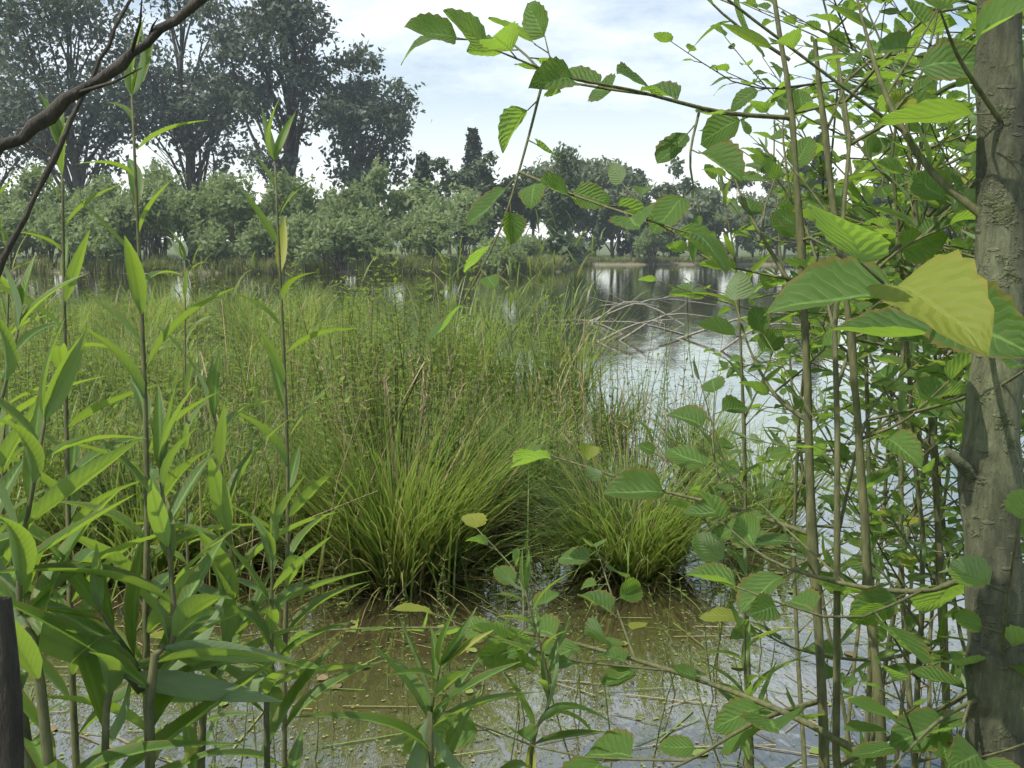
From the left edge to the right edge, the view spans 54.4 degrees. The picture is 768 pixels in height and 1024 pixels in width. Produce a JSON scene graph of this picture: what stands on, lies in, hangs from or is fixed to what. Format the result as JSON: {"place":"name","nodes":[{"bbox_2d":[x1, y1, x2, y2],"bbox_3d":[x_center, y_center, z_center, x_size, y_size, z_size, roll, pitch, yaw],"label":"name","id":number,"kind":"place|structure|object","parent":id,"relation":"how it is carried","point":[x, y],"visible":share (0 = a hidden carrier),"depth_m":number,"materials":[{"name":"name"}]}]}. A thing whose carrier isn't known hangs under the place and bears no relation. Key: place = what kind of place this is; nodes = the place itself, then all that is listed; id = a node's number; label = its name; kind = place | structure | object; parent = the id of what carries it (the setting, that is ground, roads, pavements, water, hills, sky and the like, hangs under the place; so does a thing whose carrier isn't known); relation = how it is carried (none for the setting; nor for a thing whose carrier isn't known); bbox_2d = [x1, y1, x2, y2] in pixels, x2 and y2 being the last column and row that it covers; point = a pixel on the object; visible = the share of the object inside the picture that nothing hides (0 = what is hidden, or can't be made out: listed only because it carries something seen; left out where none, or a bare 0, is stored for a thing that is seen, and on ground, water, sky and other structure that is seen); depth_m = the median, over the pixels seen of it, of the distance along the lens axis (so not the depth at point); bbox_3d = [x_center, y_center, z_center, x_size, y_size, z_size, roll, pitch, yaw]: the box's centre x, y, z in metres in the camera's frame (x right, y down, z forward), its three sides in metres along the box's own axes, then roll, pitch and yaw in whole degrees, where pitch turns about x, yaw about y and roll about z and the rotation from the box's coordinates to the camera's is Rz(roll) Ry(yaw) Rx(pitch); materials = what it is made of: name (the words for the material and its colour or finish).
{"place":"outdoors","nodes":[
{"label":"outdoors","id":0,"kind":"place"},
{"bbox_2d":[0,257,907,641],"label":"grass tussocks","id":1,"kind":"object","parent":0,"point":[398,539],"depth_m":5.70,"materials":[{"name":"green plant"}]},
{"bbox_2d":[2,250,913,273],"bbox_3d":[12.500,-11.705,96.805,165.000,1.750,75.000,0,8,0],"label":"shore ground","id":2,"kind":"structure","parent":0,"point":[55,270],"depth_m":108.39,"materials":[{"name":"green plant"}]},
{"bbox_2d":[0,153,926,272],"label":"willow bush","id":3,"kind":"object","parent":2,"relation":"on","point":[195,208],"depth_m":76.84,"materials":[{"name":"green plant"}]},
{"bbox_2d":[418,141,960,266],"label":"treeline","id":4,"kind":"object","parent":2,"relation":"on","point":[465,178],"depth_m":106.87,"materials":[{"name":"green plant"}]},
{"bbox_2d":[398,127,970,256],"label":"conifer trees","id":5,"kind":"object","parent":4,"relation":"attached to","point":[471,153],"visible":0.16,"depth_m":123.88,"materials":[{"name":"green plant"}]},
{"bbox_2d":[529,148,971,255],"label":"distant trees","id":6,"kind":"object","parent":4,"relation":"attached to","point":[597,169],"visible":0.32,"depth_m":116.37,"materials":[{"name":"green plant"}]},
{"bbox_2d":[6,241,974,273],"bbox_3d":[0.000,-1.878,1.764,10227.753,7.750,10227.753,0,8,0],"label":"ground","id":7,"kind":"structure","parent":0,"point":[604,251],"depth_m":162.66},
{"bbox_2d":[0,0,431,261],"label":"tall trees","id":8,"kind":"object","parent":7,"relation":"on","point":[341,101],"depth_m":90.85,"materials":[{"name":"green plant"}]},
{"bbox_2d":[0,265,1023,767],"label":"pond water","id":9,"kind":"structure","parent":0,"point":[498,715],"depth_m":4.75,"materials":[{"name":"grey liquid"}]},
{"bbox_2d":[0,222,722,595],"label":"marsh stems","id":10,"kind":"object","parent":9,"relation":"in","point":[450,402],"visible":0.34,"depth_m":6.16,"materials":[{"name":"green plant"}]},
{"bbox_2d":[0,202,613,457],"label":"reeds","id":11,"kind":"object","parent":10,"relation":"attached to","point":[452,300],"visible":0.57,"depth_m":9.05,"materials":[{"name":"green plant"}]},
{"bbox_2d":[0,247,718,554],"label":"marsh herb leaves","id":12,"kind":"object","parent":10,"relation":"on","point":[329,350],"visible":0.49,"depth_m":6.01,"materials":[{"name":"green plant"}]},
{"bbox_2d":[63,319,762,583],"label":"marsh seed heads","id":13,"kind":"object","parent":10,"relation":"attached to","point":[386,390],"visible":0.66,"depth_m":5.40,"materials":[{"name":"plant"}]},
{"bbox_2d":[1,279,933,636],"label":"dead marsh stalks","id":14,"kind":"object","parent":10,"relation":"on","point":[397,423],"visible":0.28,"depth_m":5.88,"materials":[{"name":"beige plant"}]},
{"bbox_2d":[25,440,966,767],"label":"floating debris","id":15,"kind":"object","parent":9,"relation":"on","point":[695,752],"visible":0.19,"depth_m":3.99,"materials":[{"name":"plant"}]},
{"bbox_2d":[0,0,1023,767],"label":"stems","id":16,"kind":"object","parent":9,"relation":"on","point":[862,466],"depth_m":1.13,"materials":[{"name":"green plant"}]},
{"bbox_2d":[0,0,207,767],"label":"dark branch","id":17,"kind":"object","parent":16,"relation":"attached to","point":[11,706],"visible":1,"depth_m":0.56,"materials":[{"name":"black wood"}]},
{"bbox_2d":[0,0,1023,767],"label":"willow leaves","id":18,"kind":"object","parent":16,"relation":"attached to","point":[84,640],"visible":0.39,"depth_m":0.97,"materials":[{"name":"green plant"}]},
{"bbox_2d":[150,0,1023,767],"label":"alder leaves","id":19,"kind":"object","parent":16,"relation":"attached to","point":[940,300],"visible":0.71,"depth_m":1.26,"materials":[{"name":"green plant"}]},
{"bbox_2d":[554,288,844,350],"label":"fallen branches","id":20,"kind":"object","parent":9,"relation":"on","point":[669,315],"visible":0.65,"depth_m":19.69,"materials":[{"name":"grey wood"}]},
{"bbox_2d":[0,0,1023,241],"label":"sky","id":21,"kind":"structure","parent":0,"point":[462,90],"materials":[{"name":"white"}]},
{"bbox_2d":[178,540,962,767],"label":"herb","id":22,"kind":"object","parent":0,"point":[518,704],"depth_m":3.70,"materials":[{"name":"green plant"}]}
]}

